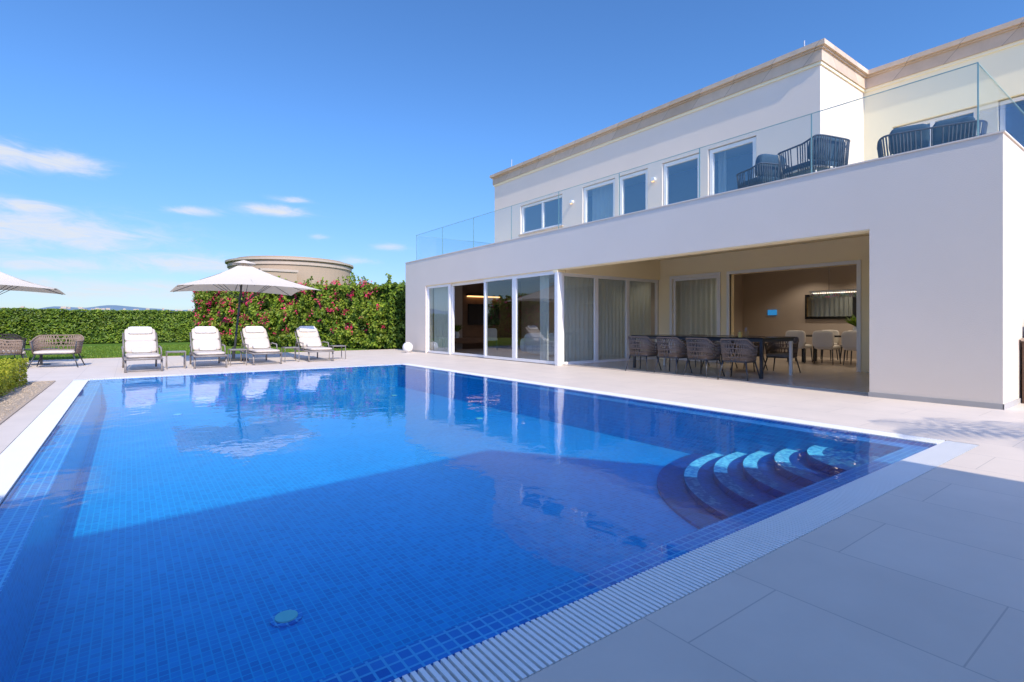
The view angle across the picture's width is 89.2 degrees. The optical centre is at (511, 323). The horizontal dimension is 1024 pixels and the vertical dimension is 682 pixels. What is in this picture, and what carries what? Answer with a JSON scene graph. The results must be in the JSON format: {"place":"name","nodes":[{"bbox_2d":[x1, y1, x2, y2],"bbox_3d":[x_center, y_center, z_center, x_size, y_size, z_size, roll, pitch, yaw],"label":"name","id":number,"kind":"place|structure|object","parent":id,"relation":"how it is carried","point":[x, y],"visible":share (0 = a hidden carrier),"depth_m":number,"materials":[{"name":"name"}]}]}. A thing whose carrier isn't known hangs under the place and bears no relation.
{"place":"outdoors","nodes":[
{"label":"outdoors","id":0,"kind":"place"},
{"bbox_2d":[24,305,192,312],"bbox_3d":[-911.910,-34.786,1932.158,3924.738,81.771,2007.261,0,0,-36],"label":"distant hills","id":1,"kind":"structure","parent":0,"point":[116,307],"depth_m":2012.42,"materials":[{"name":"blue"}]},
{"bbox_2d":[1,306,191,310],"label":"distant town","id":2,"kind":"object","parent":1,"relation":"on","point":[64,307],"visible":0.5,"depth_m":1774.93},
{"bbox_2d":[0,342,378,359],"bbox_3d":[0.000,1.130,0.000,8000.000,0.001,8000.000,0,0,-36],"label":"ground","id":3,"kind":"structure","parent":0,"point":[119,344],"depth_m":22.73,"materials":[{"name":"green plant"}]},
{"bbox_2d":[0,307,195,344],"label":"clipped hedge","id":4,"kind":"object","parent":3,"relation":"on","point":[98,326],"visible":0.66,"depth_m":29.06,"materials":[{"name":"green plant"}]},
{"bbox_2d":[26,349,389,360],"bbox_3d":[-5.976,1.109,21.590,44.000,0.042,0.050,0,0,-36],"label":"deck edging","id":5,"kind":"object","parent":3,"relation":"on","point":[189,355],"visible":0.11,"depth_m":17.38,"materials":[{"name":"beige stone"}]},
{"bbox_2d":[225,256,353,286],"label":"round stone building","id":6,"kind":"structure","parent":3,"relation":"on","point":[299,270],"depth_m":46.51,"materials":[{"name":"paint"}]},
{"bbox_2d":[191,272,404,348],"bbox_3d":[-10.682,-0.615,25.073,12.550,3.479,2.253,0,0,21],"label":"bougainvillea hedge","id":7,"kind":"object","parent":3,"relation":"on","point":[350,315],"visible":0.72,"depth_m":24.21,"materials":[{"name":"green plant"}]},
{"bbox_2d":[380,282,405,348],"bbox_3d":[-2.965,-0.373,24.236,6.487,2.966,1.513,0,0,-34],"label":"laurel hedge","id":8,"kind":"object","parent":3,"relation":"on","point":[395,305],"visible":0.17,"depth_m":22.41,"materials":[{"name":"green plant"}]},
{"bbox_2d":[0,349,1023,681],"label":"pool deck paving","id":9,"kind":"structure","parent":0,"point":[918,579],"depth_m":2.32,"materials":[{"name":"tile"}]},
{"bbox_2d":[0,339,27,367],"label":"woven armchair","id":10,"kind":"object","parent":9,"relation":"on","point":[16,348],"visible":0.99,"depth_m":12.66,"materials":[{"name":"beige wicker"}]},
{"bbox_2d":[0,334,29,362],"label":"woven armchair","id":11,"kind":"object","parent":9,"relation":"on","point":[11,337],"visible":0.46,"depth_m":14.69,"materials":[{"name":"beige wicker"}]},
{"bbox_2d":[0,381,52,420],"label":"gravel bed","id":12,"kind":"object","parent":9,"relation":"on","point":[11,401],"visible":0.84,"depth_m":7.80,"materials":[{"name":"beige gravel"}]},
{"bbox_2d":[0,357,28,396],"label":"boxwood hedge","id":13,"kind":"object","parent":12,"relation":"on","point":[11,370],"visible":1,"depth_m":8.64,"materials":[{"name":"green plant"}]},
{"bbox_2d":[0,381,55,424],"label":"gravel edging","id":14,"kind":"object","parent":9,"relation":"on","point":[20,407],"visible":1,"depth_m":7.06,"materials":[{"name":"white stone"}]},
{"bbox_2d":[0,272,65,294],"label":"patio umbrella","id":15,"kind":"object","parent":9,"relation":"on","point":[9,282],"visible":0.99,"depth_m":13.52,"materials":[{"name":"fabric"}]},
{"bbox_2d":[24,348,57,364],"bbox_3d":[-12.625,0.885,13.925,0.700,0.430,0.700,0,0,-36],"label":"coffee table","id":16,"kind":"object","parent":9,"relation":"on","point":[41,361],"visible":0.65,"depth_m":13.91,"materials":[{"name":"metal"}]},
{"bbox_2d":[28,335,84,367],"bbox_3d":[-11.539,0.695,13.177,1.040,0.818,0.781,0,0,-29],"label":"woven armchair","id":17,"kind":"object","parent":9,"relation":"on","point":[36,344],"visible":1,"depth_m":13.25,"materials":[{"name":"beige wicker"}]},
{"bbox_2d":[121,327,162,372],"bbox_3d":[-8.912,0.589,12.497,0.776,1.032,1.944,0,0,-38],"label":"sun lounger","id":18,"kind":"object","parent":9,"relation":"on","point":[141,343],"visible":1,"depth_m":12.75,"materials":[{"name":"white fabric"}]},
{"bbox_2d":[165,351,185,368],"bbox_3d":[-8.272,0.887,12.773,0.408,0.425,0.420,0,0,-36],"label":"side table","id":19,"kind":"object","parent":9,"relation":"on","point":[166,366],"visible":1,"depth_m":12.68,"materials":[{"name":"grey metal"}]},
{"bbox_2d":[189,326,227,368],"bbox_3d":[-7.957,0.589,13.574,0.776,1.032,1.944,0,0,-35],"label":"sun lounger","id":20,"kind":"object","parent":9,"relation":"on","point":[205,342],"visible":1,"depth_m":13.85,"materials":[{"name":"white fabric"}]},
{"bbox_2d":[228,349,246,365],"bbox_3d":[-7.323,0.887,13.845,0.408,0.425,0.420,0,0,-36],"label":"side table","id":21,"kind":"object","parent":9,"relation":"on","point":[237,350],"visible":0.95,"depth_m":13.79,"materials":[{"name":"grey metal"}]},
{"bbox_2d":[170,260,317,361],"bbox_3d":[-8.086,-0.409,15.656,3.560,3.023,3.560,0,0,-36],"label":"patio umbrella","id":22,"kind":"object","parent":9,"relation":"on","point":[244,275],"visible":1,"depth_m":15.41,"materials":[{"name":"fabric"}]},
{"bbox_2d":[240,326,281,364],"bbox_3d":[-7.122,0.589,14.687,0.776,1.032,1.944,0,0,-38],"label":"sun lounger","id":23,"kind":"object","parent":9,"relation":"on","point":[256,340],"visible":0.98,"depth_m":14.94,"materials":[{"name":"white fabric"}]},
{"bbox_2d":[281,347,299,361],"bbox_3d":[-6.410,0.887,15.016,0.408,0.425,0.420,0,0,-36],"label":"side table","id":24,"kind":"object","parent":9,"relation":"on","point":[295,352],"visible":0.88,"depth_m":14.97,"materials":[{"name":"grey metal"}]},
{"bbox_2d":[294,326,334,361],"bbox_3d":[-6.062,0.589,15.841,0.776,1.032,1.944,0,0,-35],"label":"sun lounger","id":25,"kind":"object","parent":9,"relation":"on","point":[309,341],"visible":0.99,"depth_m":16.07,"materials":[{"name":"white fabric"}]},
{"bbox_2d":[329,345,345,358],"bbox_3d":[-5.420,0.887,16.118,0.408,0.425,0.420,0,0,-36],"label":"side table","id":26,"kind":"object","parent":9,"relation":"on","point":[341,346],"visible":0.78,"depth_m":16.07,"materials":[{"name":"grey metal"}]},
{"bbox_2d":[402,342,412,352],"bbox_3d":[-3.976,0.900,19.804,0.400,0.400,0.400,0,0,-36],"label":"globe floor lamp","id":27,"kind":"object","parent":9,"relation":"on","point":[407,347],"visible":1,"depth_m":19.67,"materials":[{"name":"white plastic"}]},
{"bbox_2d":[0,363,978,681],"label":"swimming pool","id":28,"kind":"structure","parent":9,"relation":"in","point":[390,523],"depth_m":4.23,"materials":[{"name":"tile"}]},
{"bbox_2d":[406,17,1023,409],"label":"villa","id":29,"kind":"object","parent":9,"relation":"on","point":[609,240],"visible":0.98,"depth_m":11.60,"materials":[{"name":"paint"}]},
{"bbox_2d":[454,294,508,343],"bbox_3d":[-1.450,-0.220,22.361,3.000,2.080,0.420,0,0,-36],"label":"media shelf","id":30,"kind":"object","parent":29,"relation":"attached to","point":[475,314],"visible":0.82,"depth_m":22.54,"materials":[{"name":"brown wood"}]},
{"bbox_2d":[454,325,464,337],"bbox_3d":[-2.301,0.278,21.720,0.654,0.644,0.680,0,0,-36],"label":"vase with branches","id":31,"kind":"object","parent":30,"relation":"on","point":[457,328],"visible":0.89,"depth_m":21.66,"materials":[{"name":"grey plant"}]},
{"bbox_2d":[488,328,497,349],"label":"lounge chair","id":32,"kind":"object","parent":29,"relation":"on","point":[492,334],"visible":0.58,"depth_m":20.96,"materials":[{"name":"fabric"}]},
{"bbox_2d":[520,333,553,355],"bbox_3d":[1.513,0.675,17.327,0.994,0.750,2.897,0,0,-36],"label":"sofa","id":33,"kind":"object","parent":29,"relation":"on","point":[529,342],"visible":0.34,"depth_m":17.55,"materials":[{"name":"fabric"}]},
{"bbox_2d":[625,336,660,371],"bbox_3d":[3.054,0.695,12.065,0.613,0.817,0.641,0,0,-42],"label":"woven patio chair","id":34,"kind":"object","parent":29,"relation":"on","point":[643,352],"visible":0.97,"depth_m":11.84,"materials":[{"name":"grey wicker"}]},
{"bbox_2d":[654,337,691,374],"bbox_3d":[3.545,0.695,11.433,0.613,0.817,0.641,0,0,-39],"label":"woven patio chair","id":35,"kind":"object","parent":29,"relation":"on","point":[680,350],"visible":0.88,"depth_m":11.21,"materials":[{"name":"grey wicker"}]},
{"bbox_2d":[677,340,708,366],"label":"woven patio chair","id":36,"kind":"object","parent":29,"relation":"on","point":[684,341],"visible":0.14,"depth_m":13.33,"materials":[{"name":"grey wicker"}]},
{"bbox_2d":[683,337,724,378],"bbox_3d":[3.985,0.695,10.801,0.613,0.817,0.641,0,0,-33],"label":"woven patio chair","id":37,"kind":"object","parent":29,"relation":"on","point":[700,355],"visible":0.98,"depth_m":10.58,"materials":[{"name":"grey wicker"}]},
{"bbox_2d":[631,334,794,378],"bbox_3d":[4.439,0.690,11.844,1.300,0.820,3.300,0,0,-36],"label":"patio dining table","id":38,"kind":"object","parent":29,"relation":"on","point":[761,340],"visible":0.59,"depth_m":10.90,"materials":[{"name":"metal"}]},
{"bbox_2d":[702,335,737,367],"bbox_3d":[5.068,0.695,12.680,0.613,0.817,0.641,0,0,-32],"label":"woven patio chair","id":39,"kind":"object","parent":29,"relation":"on","point":[718,343],"visible":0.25,"depth_m":12.76,"materials":[{"name":"grey wicker"}]},
{"bbox_2d":[427,96,1023,371],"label":"windows and sliding doors","id":40,"kind":"structure","parent":29,"relation":"in","point":[558,276],"depth_m":14.50,"materials":[{"name":"clear glass"}]},
{"bbox_2d":[717,338,760,380],"bbox_3d":[4.448,0.695,10.173,0.613,0.817,0.641,0,0,-43],"label":"woven patio chair","id":41,"kind":"object","parent":29,"relation":"on","point":[727,351],"visible":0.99,"depth_m":9.96,"materials":[{"name":"grey wicker"}]},
{"bbox_2d":[730,341,767,371],"bbox_3d":[5.513,0.695,12.077,0.613,0.817,0.641,0,0,-36],"label":"woven patio chair","id":42,"kind":"object","parent":29,"relation":"on","point":[755,344],"visible":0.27,"depth_m":12.01,"materials":[{"name":"grey wicker"}]},
{"bbox_2d":[736,154,787,188],"bbox_3d":[4.957,-2.838,10.296,0.787,0.885,0.739,0,0,-16],"label":"terrace side chair","id":43,"kind":"object","parent":29,"relation":"on","point":[766,169],"visible":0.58,"depth_m":9.99,"materials":[{"name":"grey wicker"}]},
{"bbox_2d":[768,310,776,314],"bbox_3d":[9.036,-0.390,18.028,0.040,0.180,0.300,0,0,-36],"label":"wall tablet","id":44,"kind":"object","parent":29,"relation":"attached to","point":[772,312],"depth_m":18.00,"materials":[{"name":"blue glass"}]},
{"bbox_2d":[764,336,800,372],"bbox_3d":[5.958,0.695,11.473,0.613,0.817,0.641,0,0,-42],"label":"woven patio chair","id":45,"kind":"object","parent":29,"relation":"on","point":[772,349],"visible":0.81,"depth_m":11.51,"materials":[{"name":"grey wicker"}]},
{"bbox_2d":[785,330,812,362],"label":"indoor dining chair","id":46,"kind":"object","parent":29,"relation":"on","point":[801,336],"visible":0.69,"depth_m":14.03,"materials":[{"name":"fabric"}]},
{"bbox_2d":[777,134,849,179],"bbox_3d":[5.470,-2.848,9.432,0.976,0.905,0.908,0,0,-21],"label":"terrace armchair","id":47,"kind":"object","parent":29,"relation":"on","point":[829,152],"visible":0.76,"depth_m":9.10,"materials":[{"name":"grey wicker"}]},
{"bbox_2d":[802,334,840,361],"bbox_3d":[9.216,0.700,13.874,1.100,0.760,3.000,0,0,-36],"label":"indoor dining table","id":48,"kind":"object","parent":29,"relation":"on","point":[807,335],"visible":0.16,"depth_m":14.62,"materials":[{"name":"black wood"}]},
{"bbox_2d":[845,314,856,330],"bbox_3d":[9.219,0.023,13.844,0.573,0.593,0.618,0,0,-36],"label":"table plant","id":49,"kind":"object","parent":48,"relation":"on","point":[853,321],"visible":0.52,"depth_m":13.81,"materials":[{"name":"green plant"}]},
{"bbox_2d":[812,331,840,364],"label":"indoor dining chair","id":50,"kind":"object","parent":29,"relation":"on","point":[823,340],"visible":1,"depth_m":13.54,"materials":[{"name":"fabric"}]},
{"bbox_2d":[820,330,839,360],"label":"indoor dining chair","id":51,"kind":"object","parent":29,"relation":"on","point":[836,339],"visible":0.36,"depth_m":15.19,"materials":[{"name":"fabric"}]},
{"bbox_2d":[805,293,856,318],"bbox_3d":[10.105,-0.550,16.518,0.110,0.800,1.500,0,0,-36],"label":"wall mirror","id":52,"kind":"object","parent":29,"relation":"attached to","point":[826,306],"depth_m":16.45,"materials":[{"name":"clear glass"}]},
{"bbox_2d":[808,289,856,297],"bbox_3d":[9.255,-1.325,13.872,0.200,1.210,2.450,0,0,-36],"label":"crystal chandelier","id":53,"kind":"object","parent":29,"relation":"hanging from","point":[829,291],"visible":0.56,"depth_m":14.29,"materials":[{"name":"grey metal"}]},
{"bbox_2d":[840,330,851,359],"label":"indoor dining chair","id":54,"kind":"object","parent":29,"relation":"on","point":[841,349],"visible":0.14,"depth_m":14.72,"materials":[{"name":"fabric"}]},
{"bbox_2d":[841,331,856,364],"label":"indoor dining chair","id":55,"kind":"object","parent":29,"relation":"on","point":[848,340],"visible":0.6,"depth_m":13.05,"materials":[{"name":"fabric"}]},
{"bbox_2d":[877,116,987,157],"bbox_3d":[6.960,-2.838,8.670,1.418,0.886,0.865,0,0,34],"label":"terrace sofa","id":56,"kind":"object","parent":29,"relation":"on","point":[908,138],"visible":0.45,"depth_m":8.40,"materials":[{"name":"grey wicker"}]},
{"bbox_2d":[1021,338,1023,403],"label":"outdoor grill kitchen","id":57,"kind":"object","parent":9,"relation":"on","point":[1022,339],"visible":1,"depth_m":7.16,"materials":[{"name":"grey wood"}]},
{"bbox_2d":[0,0,1023,309],"label":"sky","id":58,"kind":"structure","parent":0,"point":[147,146],"materials":[{"name":"blue"}]}
]}

